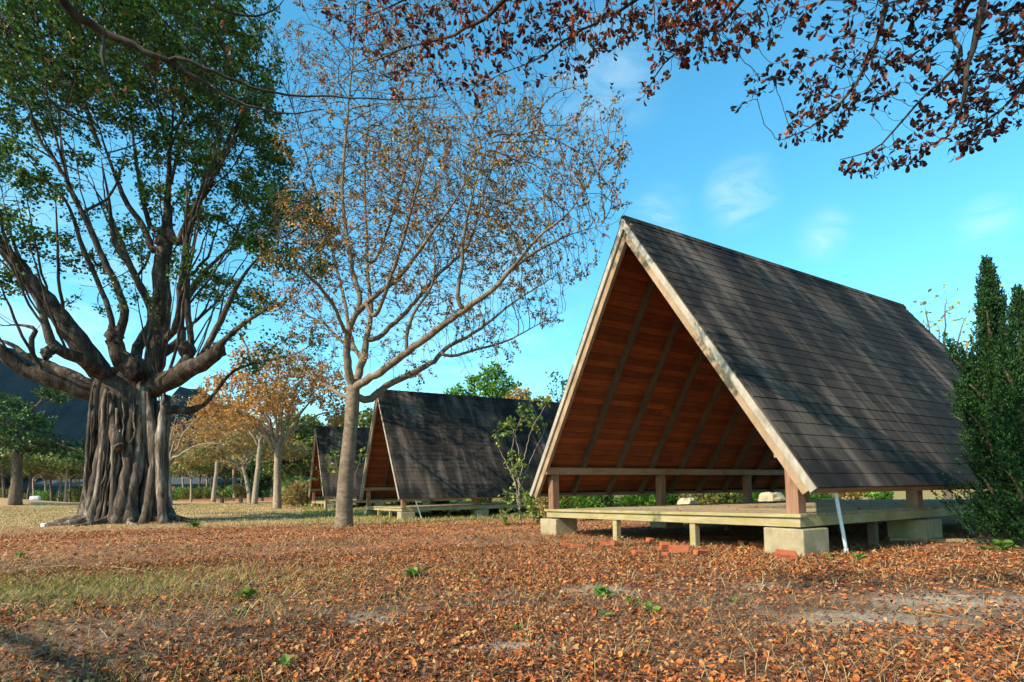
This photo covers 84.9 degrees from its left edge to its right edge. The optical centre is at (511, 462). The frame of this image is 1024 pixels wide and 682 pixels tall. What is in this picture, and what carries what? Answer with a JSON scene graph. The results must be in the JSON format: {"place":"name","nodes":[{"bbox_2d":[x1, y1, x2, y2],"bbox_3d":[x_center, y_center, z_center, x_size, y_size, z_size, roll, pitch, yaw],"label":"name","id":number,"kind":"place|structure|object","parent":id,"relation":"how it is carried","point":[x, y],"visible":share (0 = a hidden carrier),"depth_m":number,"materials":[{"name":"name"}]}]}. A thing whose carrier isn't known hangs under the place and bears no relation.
{"place":"outdoors","nodes":[
{"label":"outdoors","id":0,"kind":"place"},
{"bbox_2d":[0,348,274,497],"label":"hill","id":1,"kind":"structure","parent":0,"point":[72,419],"depth_m":398.98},
{"bbox_2d":[0,489,1023,681],"bbox_3d":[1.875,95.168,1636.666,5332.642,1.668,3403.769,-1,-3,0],"label":"ground","id":2,"kind":"structure","parent":0,"point":[718,533],"depth_m":4.18,"materials":[{"name":"brown soil"}]},
{"bbox_2d":[0,439,10,484],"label":"woodland tree","id":3,"kind":"object","parent":2,"relation":"on","point":[7,478],"visible":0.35,"depth_m":87.55,"materials":[{"name":"green plant"}]},
{"bbox_2d":[0,487,26,498],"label":"shrub","id":4,"kind":"object","parent":2,"relation":"on","point":[7,493],"visible":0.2,"depth_m":72.13,"materials":[{"name":"green plant"}]},
{"bbox_2d":[0,447,45,497],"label":"avenue tree","id":5,"kind":"object","parent":2,"relation":"on","point":[5,456],"visible":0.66,"depth_m":61.91,"materials":[{"name":"green plant"}]},
{"bbox_2d":[0,452,64,499],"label":"avenue tree","id":6,"kind":"object","parent":2,"relation":"on","point":[30,477],"visible":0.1,"depth_m":66.09,"materials":[{"name":"green plant"}]},
{"bbox_2d":[23,471,54,495],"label":"avenue tree","id":7,"kind":"object","parent":2,"relation":"on","point":[33,481],"visible":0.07,"depth_m":73.96,"materials":[{"name":"green plant"}]},
{"bbox_2d":[33,490,49,500],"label":"shrub","id":8,"kind":"object","parent":2,"relation":"on","point":[44,497],"visible":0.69,"depth_m":73.02,"materials":[{"name":"green plant"}]},
{"bbox_2d":[0,384,85,504],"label":"layered tree","id":9,"kind":"object","parent":2,"relation":"on","point":[19,444],"visible":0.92,"depth_m":45.03,"materials":[{"name":"green plant"}]},
{"bbox_2d":[34,474,56,490],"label":"avenue tree","id":10,"kind":"object","parent":2,"relation":"on","point":[45,483],"visible":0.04,"depth_m":79.92,"materials":[{"name":"green plant"}]},
{"bbox_2d":[24,456,83,500],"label":"avenue tree","id":11,"kind":"object","parent":2,"relation":"on","point":[50,483],"visible":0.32,"depth_m":69.79,"materials":[{"name":"green plant"}]},
{"bbox_2d":[27,454,84,501],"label":"avenue tree","id":12,"kind":"object","parent":2,"relation":"on","point":[77,465],"visible":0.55,"depth_m":63.35,"materials":[{"name":"green plant"}]},
{"bbox_2d":[33,471,82,501],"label":"avenue tree","id":13,"kind":"object","parent":2,"relation":"on","point":[61,481],"visible":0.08,"depth_m":75.97,"materials":[{"name":"green plant"}]},
{"bbox_2d":[53,492,72,501],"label":"shrub","id":14,"kind":"object","parent":2,"relation":"on","point":[61,496],"visible":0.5,"depth_m":74.96,"materials":[{"name":"green plant"}]},
{"bbox_2d":[50,461,83,501],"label":"avenue tree","id":15,"kind":"object","parent":2,"relation":"on","point":[71,478],"visible":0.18,"depth_m":71.76,"materials":[{"name":"green plant"}]},
{"bbox_2d":[67,485,82,501],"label":"shrub","id":16,"kind":"object","parent":2,"relation":"on","point":[76,495],"visible":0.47,"depth_m":71.04,"materials":[{"name":"green plant"}]},
{"bbox_2d":[0,477,243,501],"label":"teal shed","id":17,"kind":"structure","parent":2,"relation":"on","point":[176,482],"depth_m":88.00,"materials":[{"name":"paint"}]},
{"bbox_2d":[0,500,335,538],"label":"dry grass","id":18,"kind":"structure","parent":2,"relation":"on","point":[197,506],"depth_m":28.27,"materials":[{"name":"beige plant"}]},
{"bbox_2d":[0,0,346,526],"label":"fig tree","id":19,"kind":"object","parent":2,"relation":"on","point":[126,475],"visible":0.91,"depth_m":19.68,"materials":[{"name":"green plant"}]},
{"bbox_2d":[170,468,197,487],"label":"avenue tree","id":20,"kind":"object","parent":2,"relation":"on","point":[179,472],"visible":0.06,"depth_m":82.04,"materials":[{"name":"green plant"}]},
{"bbox_2d":[173,486,196,499],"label":"shrub","id":21,"kind":"object","parent":2,"relation":"on","point":[175,493],"visible":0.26,"depth_m":74.96,"materials":[{"name":"green plant"}]},
{"bbox_2d":[171,447,202,476],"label":"woodland tree","id":22,"kind":"object","parent":2,"relation":"on","point":[176,475],"visible":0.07,"depth_m":94.33,"materials":[{"name":"green plant"}]},
{"bbox_2d":[177,487,203,499],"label":"shrub","id":23,"kind":"object","parent":2,"relation":"on","point":[186,493],"visible":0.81,"depth_m":69.19,"materials":[{"name":"green plant"}]},
{"bbox_2d":[170,454,214,501],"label":"avenue tree","id":24,"kind":"object","parent":2,"relation":"on","point":[201,469],"visible":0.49,"depth_m":63.96,"materials":[{"name":"green plant"}]},
{"bbox_2d":[160,393,236,504],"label":"sparse tree","id":25,"kind":"object","parent":2,"relation":"on","point":[171,453],"visible":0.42,"depth_m":47.05,"materials":[{"name":"orange plant"}]},
{"bbox_2d":[183,454,222,498],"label":"avenue tree","id":26,"kind":"object","parent":2,"relation":"on","point":[199,482],"visible":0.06,"depth_m":69.83,"materials":[{"name":"green plant"}]},
{"bbox_2d":[186,455,223,485],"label":"avenue tree","id":27,"kind":"object","parent":2,"relation":"on","point":[206,477],"visible":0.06,"depth_m":77.85,"materials":[{"name":"green plant"}]},
{"bbox_2d":[169,406,252,501],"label":"autumn tree","id":28,"kind":"object","parent":2,"relation":"on","point":[214,490],"visible":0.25,"depth_m":59.94,"materials":[{"name":"orange plant"}]},
{"bbox_2d":[196,473,226,487],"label":"avenue tree","id":29,"kind":"object","parent":2,"relation":"on","point":[211,480],"visible":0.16,"depth_m":86.10,"materials":[{"name":"green plant"}]},
{"bbox_2d":[202,486,226,498],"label":"shrub","id":30,"kind":"object","parent":2,"relation":"on","point":[206,494],"visible":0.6,"depth_m":72.90,"materials":[{"name":"green plant"}]},
{"bbox_2d":[204,466,240,497],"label":"avenue tree","id":31,"kind":"object","parent":2,"relation":"on","point":[225,470],"visible":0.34,"depth_m":79.38,"materials":[{"name":"green plant"}]},
{"bbox_2d":[177,497,272,500],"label":"brick wall","id":32,"kind":"structure","parent":2,"relation":"on","point":[259,499],"depth_m":64.55,"materials":[{"name":"brown brick"}]},
{"bbox_2d":[222,484,239,497],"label":"shrub","id":33,"kind":"object","parent":2,"relation":"on","point":[229,491],"visible":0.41,"depth_m":75.56,"materials":[{"name":"green plant"}]},
{"bbox_2d":[219,449,244,482],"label":"woodland tree","id":34,"kind":"object","parent":2,"relation":"on","point":[229,474],"visible":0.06,"depth_m":90.52,"materials":[{"name":"green plant"}]},
{"bbox_2d":[214,417,254,497],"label":"autumn tree","id":35,"kind":"object","parent":2,"relation":"on","point":[234,478],"visible":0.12,"depth_m":73.92,"materials":[{"name":"orange plant"}]},
{"bbox_2d":[221,450,256,489],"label":"avenue tree","id":36,"kind":"object","parent":2,"relation":"on","point":[236,458],"visible":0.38,"depth_m":70.79,"materials":[{"name":"beige plant"}]},
{"bbox_2d":[234,606,248,614],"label":"weed","id":37,"kind":"object","parent":2,"relation":"on","point":[240,612],"visible":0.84,"depth_m":3.91,"materials":[{"name":"green plant"}]},
{"bbox_2d":[232,483,251,498],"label":"shrub","id":38,"kind":"object","parent":2,"relation":"on","point":[242,493],"visible":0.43,"depth_m":70.98,"materials":[{"name":"green plant"}]},
{"bbox_2d":[172,421,312,503],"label":"umbrella tree","id":39,"kind":"object","parent":2,"relation":"on","point":[204,451],"visible":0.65,"depth_m":49.94,"materials":[{"name":"orange plant"}]},
{"bbox_2d":[43,0,442,119],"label":"bare bough tree","id":40,"kind":"object","parent":2,"relation":"on","point":[70,10],"visible":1,"depth_m":5.02,"materials":[{"name":"brown plant"}]},
{"bbox_2d":[185,381,302,504],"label":"autumn tree","id":41,"kind":"object","parent":2,"relation":"on","point":[260,438],"visible":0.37,"depth_m":46.98,"materials":[{"name":"orange plant"}]},
{"bbox_2d":[234,587,256,599],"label":"weed","id":42,"kind":"object","parent":2,"relation":"on","point":[250,593],"visible":0.93,"depth_m":4.48,"materials":[{"name":"green plant"}]},
{"bbox_2d":[239,455,272,492],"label":"bush","id":43,"kind":"object","parent":2,"relation":"on","point":[265,480],"visible":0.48,"depth_m":69.30,"materials":[{"name":"green plant"}]},
{"bbox_2d":[258,485,272,497],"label":"shrub","id":44,"kind":"object","parent":2,"relation":"on","point":[261,494],"visible":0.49,"depth_m":75.52,"materials":[{"name":"green plant"}]},
{"bbox_2d":[186,327,346,508],"bbox_3d":[-14.682,-2.321,34.987,9.363,11.000,6.685,-1,-3,2],"label":"vase tree","id":45,"kind":"object","parent":2,"relation":"on","point":[277,440],"visible":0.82,"depth_m":34.53,"materials":[{"name":"orange plant"}]},
{"bbox_2d":[252,411,314,481],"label":"woodland tree","id":46,"kind":"object","parent":2,"relation":"on","point":[291,469],"visible":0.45,"depth_m":65.02,"materials":[{"name":"green plant"}]},
{"bbox_2d":[272,654,300,668],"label":"weed","id":47,"kind":"object","parent":2,"relation":"on","point":[285,657],"visible":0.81,"depth_m":2.63,"materials":[{"name":"green plant"}]},
{"bbox_2d":[263,430,312,475],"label":"autumn tree","id":48,"kind":"object","parent":2,"relation":"on","point":[271,457],"visible":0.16,"depth_m":64.08,"materials":[{"name":"orange plant"}]},
{"bbox_2d":[281,480,311,506],"bbox_3d":[-14.962,2.141,39.602,1.942,2.126,3.854,-3,-4,27],"label":"shrub","id":49,"kind":"object","parent":2,"relation":"on","point":[296,496],"visible":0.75,"depth_m":38.80,"materials":[{"name":"beige plant"}]},
{"bbox_2d":[281,479,316,504],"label":"shrub","id":50,"kind":"object","parent":2,"relation":"on","point":[283,483],"visible":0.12,"depth_m":44.34,"materials":[{"name":"green plant"}]},
{"bbox_2d":[281,474,324,502],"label":"shrub","id":51,"kind":"object","parent":2,"relation":"on","point":[297,477],"visible":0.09,"depth_m":49.51,"materials":[{"name":"green plant"}]},
{"bbox_2d":[298,413,323,477],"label":"woodland tree","id":52,"kind":"object","parent":2,"relation":"on","point":[314,422],"visible":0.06,"depth_m":72.09,"materials":[{"name":"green plant"}]},
{"bbox_2d":[307,456,334,515],"bbox_3d":[-8.246,1.055,24.004,1.364,2.690,0.506,-1,-3,-10],"label":"yellow sapling","id":53,"kind":"object","parent":2,"relation":"on","point":[333,471],"visible":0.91,"depth_m":24.00,"materials":[{"name":"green plant"}]},
{"bbox_2d":[327,447,367,475],"bbox_3d":[-6.494,0.840,22.014,1.746,2.910,0.671,-1,-3,0],"label":"green sapling","id":54,"kind":"object","parent":2,"relation":"on","point":[334,455],"visible":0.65,"depth_m":22.06,"materials":[{"name":"green plant"}]},
{"bbox_2d":[358,406,373,427],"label":"woodland tree","id":55,"kind":"object","parent":2,"relation":"on","point":[365,422],"visible":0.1,"depth_m":77.02,"materials":[{"name":"green plant"}]},
{"bbox_2d":[308,426,465,508],"bbox_3d":[-8.393,0.398,37.690,9.275,5.434,5.999,1,-4,-28],"label":"frame shelter","id":56,"kind":"object","parent":2,"relation":"on","point":[326,438],"visible":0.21,"depth_m":35.40,"materials":[{"name":"brown wood"}]},
{"bbox_2d":[403,567,430,576],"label":"weed","id":57,"kind":"object","parent":2,"relation":"on","point":[414,570],"visible":0.88,"depth_m":5.42,"materials":[{"name":"green plant"}]},
{"bbox_2d":[242,0,632,526],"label":"almond tree","id":58,"kind":"object","parent":2,"relation":"on","point":[353,396],"visible":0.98,"depth_m":16.06,"materials":[{"name":"brown plant"}]},
{"bbox_2d":[359,390,559,519],"bbox_3d":[-1.408,-0.255,24.863,9.275,5.434,5.999,1,-4,-29],"label":"frame shelter","id":59,"kind":"object","parent":2,"relation":"on","point":[430,447],"visible":0.66,"depth_m":22.86,"materials":[{"name":"grey wood"}]},
{"bbox_2d":[443,358,530,399],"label":"tree","id":60,"kind":"object","parent":2,"relation":"on","point":[493,389],"visible":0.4,"depth_m":57.74,"materials":[{"name":"green plant"}]},
{"bbox_2d":[0,496,1021,681],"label":"grass","id":61,"kind":"structure","parent":2,"relation":"on","point":[313,511],"depth_m":5.26,"materials":[{"name":"green plant"}]},
{"bbox_2d":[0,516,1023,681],"bbox_3d":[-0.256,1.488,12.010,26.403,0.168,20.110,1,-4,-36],"label":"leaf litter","id":62,"kind":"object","parent":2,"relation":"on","point":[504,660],"visible":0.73,"depth_m":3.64,"materials":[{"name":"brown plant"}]},
{"bbox_2d":[0,509,1023,681],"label":"dry straw","id":63,"kind":"object","parent":2,"relation":"on","point":[346,539],"visible":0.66,"depth_m":4.59,"materials":[{"name":"beige plant"}]},
{"bbox_2d":[492,395,550,525],"bbox_3d":[0.253,0.013,15.078,1.843,3.508,1.159,-2,-3,12],"label":"leafy sapling","id":64,"kind":"object","parent":2,"relation":"on","point":[529,502],"visible":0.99,"depth_m":15.05,"materials":[{"name":"green plant"}]},
{"bbox_2d":[503,385,553,401],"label":"amber tree","id":65,"kind":"object","parent":2,"relation":"on","point":[524,394],"visible":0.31,"depth_m":54.17,"materials":[{"name":"brown plant"}]},
{"bbox_2d":[529,497,550,519],"bbox_3d":[1.010,1.356,16.819,0.821,0.899,1.630,-1,-3,-10],"label":"shrub","id":66,"kind":"object","parent":2,"relation":"on","point":[542,503],"visible":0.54,"depth_m":16.44,"materials":[{"name":"beige plant"}]},
{"bbox_2d":[525,484,569,516],"bbox_3d":[1.131,1.185,19.105,1.615,1.623,2.527,1,-4,-30],"label":"shrub","id":67,"kind":"object","parent":2,"relation":"on","point":[561,507],"visible":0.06,"depth_m":18.58,"materials":[{"name":"green plant"}]},
{"bbox_2d":[545,369,566,401],"bbox_3d":[2.953,-1.478,34.368,1.676,8.641,1.989,-1,-3,0],"label":"slender tree","id":68,"kind":"object","parent":2,"relation":"on","point":[562,383],"visible":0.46,"depth_m":34.29,"materials":[{"name":"green plant"}]},
{"bbox_2d":[559,496,602,507],"bbox_3d":[2.139,1.343,18.481,1.801,1.130,1.716,-1,-3,6],"label":"shrub","id":69,"kind":"object","parent":2,"relation":"on","point":[601,499],"visible":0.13,"depth_m":18.17,"materials":[{"name":"green plant"}]},
{"bbox_2d":[566,496,605,520],"bbox_3d":[2.293,1.248,16.676,1.110,1.116,1.737,-3,-4,26],"label":"shrub","id":70,"kind":"object","parent":2,"relation":"on","point":[583,503],"visible":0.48,"depth_m":16.54,"materials":[{"name":"green plant"}]},
{"bbox_2d":[580,495,613,506],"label":"shrub","id":71,"kind":"object","parent":2,"relation":"on","point":[609,504],"visible":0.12,"depth_m":18.95,"materials":[{"name":"green plant"}]},
{"bbox_2d":[593,585,616,596],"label":"weed","id":72,"kind":"object","parent":2,"relation":"on","point":[599,589],"visible":0.81,"depth_m":4.30,"materials":[{"name":"green plant"}]},
{"bbox_2d":[600,540,614,545],"bbox_3d":[1.427,1.195,8.343,0.226,0.094,0.117,-2,-3,11],"label":"loose brick","id":73,"kind":"object","parent":2,"relation":"on","point":[608,542],"visible":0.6,"depth_m":8.29,"materials":[{"name":"red brick"}]},
{"bbox_2d":[621,495,644,506],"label":"shrub","id":74,"kind":"object","parent":2,"relation":"on","point":[629,502],"visible":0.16,"depth_m":18.41,"materials":[{"name":"green plant"}]},
{"bbox_2d":[605,494,669,506],"bbox_3d":[4.126,1.192,18.583,2.186,1.404,1.397,-2,-3,17],"label":"shrub","id":75,"kind":"object","parent":2,"relation":"on","point":[650,499],"visible":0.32,"depth_m":18.36,"materials":[{"name":"green plant"}]},
{"bbox_2d":[631,550,647,555],"bbox_3d":[1.604,1.129,7.023,0.190,0.057,0.101,2,2,-17],"label":"loose brick","id":76,"kind":"object","parent":2,"relation":"on","point":[637,552],"visible":0.74,"depth_m":6.99,"materials":[{"name":"red brick"}]},
{"bbox_2d":[643,602,662,612],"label":"weed","id":77,"kind":"object","parent":2,"relation":"on","point":[656,607],"visible":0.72,"depth_m":3.74,"materials":[{"name":"green plant"}]},
{"bbox_2d":[659,541,670,550],"bbox_3d":[2.017,1.110,7.388,0.139,0.114,0.103,6,13,-5],"label":"loose brick","id":78,"kind":"object","parent":2,"relation":"on","point":[662,545],"visible":0.72,"depth_m":7.34,"materials":[{"name":"red brick"}]},
{"bbox_2d":[653,494,678,504],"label":"shrub","id":79,"kind":"object","parent":2,"relation":"on","point":[671,500],"visible":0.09,"depth_m":18.70,"materials":[{"name":"green plant"}]},
{"bbox_2d":[321,0,1023,178],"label":"overhanging almond tree","id":80,"kind":"object","parent":2,"relation":"on","point":[667,22],"visible":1,"depth_m":4.53,"materials":[{"name":"brown plant"}]},
{"bbox_2d":[669,545,688,553],"bbox_3d":[2.116,1.099,7.105,0.248,0.112,0.121,-1,0,14],"label":"loose brick","id":81,"kind":"object","parent":2,"relation":"on","point":[673,548],"visible":0.84,"depth_m":7.05,"materials":[{"name":"red brick"}]},
{"bbox_2d":[677,497,696,503],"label":"stone block","id":82,"kind":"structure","parent":2,"relation":"on","point":[684,500],"depth_m":15.83,"materials":[{"name":"white stone"}]},
{"bbox_2d":[673,493,715,503],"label":"shrub","id":83,"kind":"object","parent":2,"relation":"on","point":[689,496],"visible":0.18,"depth_m":18.68,"materials":[{"name":"green plant"}]},
{"bbox_2d":[693,549,709,555],"bbox_3d":[2.352,1.113,6.947,0.234,0.074,0.086,3,1,-28],"label":"loose brick","id":84,"kind":"object","parent":2,"relation":"on","point":[701,551],"visible":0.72,"depth_m":6.91,"materials":[{"name":"red brick"}]},
{"bbox_2d":[691,492,742,503],"bbox_3d":[6.665,1.236,18.077,1.809,1.135,1.724,1,-4,-29],"label":"shrub","id":85,"kind":"object","parent":2,"relation":"on","point":[722,497],"visible":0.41,"depth_m":17.70,"materials":[{"name":"green plant"}]},
{"bbox_2d":[729,492,762,501],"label":"shrub","id":86,"kind":"object","parent":2,"relation":"on","point":[755,496],"visible":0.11,"depth_m":18.73,"materials":[{"name":"green plant"}]},
{"bbox_2d":[749,541,763,548],"bbox_3d":[3.370,1.139,7.703,0.174,0.088,0.106,4,8,-5],"label":"loose brick","id":87,"kind":"object","parent":2,"relation":"on","point":[754,543],"visible":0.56,"depth_m":7.66,"materials":[{"name":"red brick"}]},
{"bbox_2d":[719,613,800,636],"bbox_3d":[1.358,0.935,3.200,0.451,0.058,0.434,-1,-3,0],"label":"fallen twig","id":88,"kind":"object","parent":2,"relation":"on","point":[741,616],"visible":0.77,"depth_m":3.32,"materials":[{"name":"brown wood"}]},
{"bbox_2d":[529,215,992,556],"bbox_3d":[5.808,-1.247,11.295,9.275,5.434,5.999,1,-4,-31],"label":"frame shelter","id":89,"kind":"object","parent":2,"relation":"on","point":[700,366],"visible":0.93,"depth_m":9.75,"materials":[{"name":"wood"}]},
{"bbox_2d":[758,492,785,501],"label":"stone block","id":90,"kind":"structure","parent":2,"relation":"on","point":[770,496],"depth_m":17.02,"materials":[{"name":"white stone"}]},
{"bbox_2d":[774,549,796,561],"bbox_3d":[3.080,1.051,6.308,0.222,0.104,0.123,6,19,17],"label":"loose brick","id":91,"kind":"object","parent":2,"relation":"on","point":[779,553],"visible":0.8,"depth_m":6.27,"materials":[{"name":"brick"}]},
{"bbox_2d":[810,492,833,499],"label":"shrub","id":92,"kind":"object","parent":2,"relation":"on","point":[818,496],"visible":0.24,"depth_m":20.37,"materials":[{"name":"green plant"}]},
{"bbox_2d":[819,492,867,499],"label":"shrub","id":93,"kind":"object","parent":2,"relation":"on","point":[852,495],"visible":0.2,"depth_m":21.21,"materials":[{"name":"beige plant"}]},
{"bbox_2d":[830,492,883,498],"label":"shrub","id":94,"kind":"object","parent":2,"relation":"on","point":[873,495],"visible":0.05,"depth_m":23.37,"materials":[{"name":"green plant"}]},
{"bbox_2d":[852,552,866,559],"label":"weed","id":95,"kind":"object","parent":2,"relation":"on","point":[858,556],"visible":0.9,"depth_m":6.16,"materials":[{"name":"green plant"}]},
{"bbox_2d":[867,491,894,499],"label":"shrub","id":96,"kind":"object","parent":2,"relation":"on","point":[887,494],"visible":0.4,"depth_m":24.60,"materials":[{"name":"green plant"}]},
{"bbox_2d":[885,537,992,543],"bbox_3d":[6.276,1.125,8.141,1.400,0.050,0.240,-1,-3,20],"label":"fallen board","id":97,"kind":"object","parent":2,"relation":"on","point":[972,540],"visible":0.54,"depth_m":8.09,"materials":[{"name":"grey wood"}]},
{"bbox_2d":[910,283,1005,498],"bbox_3d":[15.747,-2.355,20.437,4.746,8.563,3.025,-1,-3,0],"label":"sparse yellow tree","id":98,"kind":"object","parent":2,"relation":"on","point":[948,495],"visible":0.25,"depth_m":20.67,"materials":[{"name":"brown plant"}]},
{"bbox_2d":[931,254,1023,546],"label":"juniper","id":99,"kind":"object","parent":2,"relation":"on","point":[990,310],"visible":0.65,"depth_m":7.52,"materials":[{"name":"green plant"}]},
{"bbox_2d":[954,285,1005,347],"bbox_3d":[18.458,-2.320,20.215,2.934,8.306,4.603,1,-4,-30],"label":"sparse yellow tree","id":100,"kind":"object","parent":2,"relation":"on","point":[969,335],"visible":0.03,"depth_m":21.13,"materials":[{"name":"green plant"}]},
{"bbox_2d":[979,545,999,551],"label":"weed","id":101,"kind":"object","parent":2,"relation":"on","point":[986,547],"visible":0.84,"depth_m":6.87,"materials":[{"name":"green plant"}]},
{"bbox_2d":[965,283,1023,545],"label":"juniper","id":102,"kind":"object","parent":2,"relation":"on","point":[1010,367],"visible":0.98,"depth_m":7.04,"materials":[{"name":"green plant"}]},
{"bbox_2d":[989,539,1019,549],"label":"weed","id":103,"kind":"object","parent":2,"relation":"on","point":[1005,544],"visible":0.92,"depth_m":6.92,"materials":[{"name":"green plant"}]},
{"bbox_2d":[0,0,1023,427],"label":"sky","id":104,"kind":"structure","parent":0,"point":[699,168],"materials":[{"name":"blue"}]},
{"bbox_2d":[393,498,947,512],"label":"deck leaves","id":105,"kind":"object","parent":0,"point":[750,506],"visible":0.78,"depth_m":10.05,"materials":[{"name":"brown plant"}]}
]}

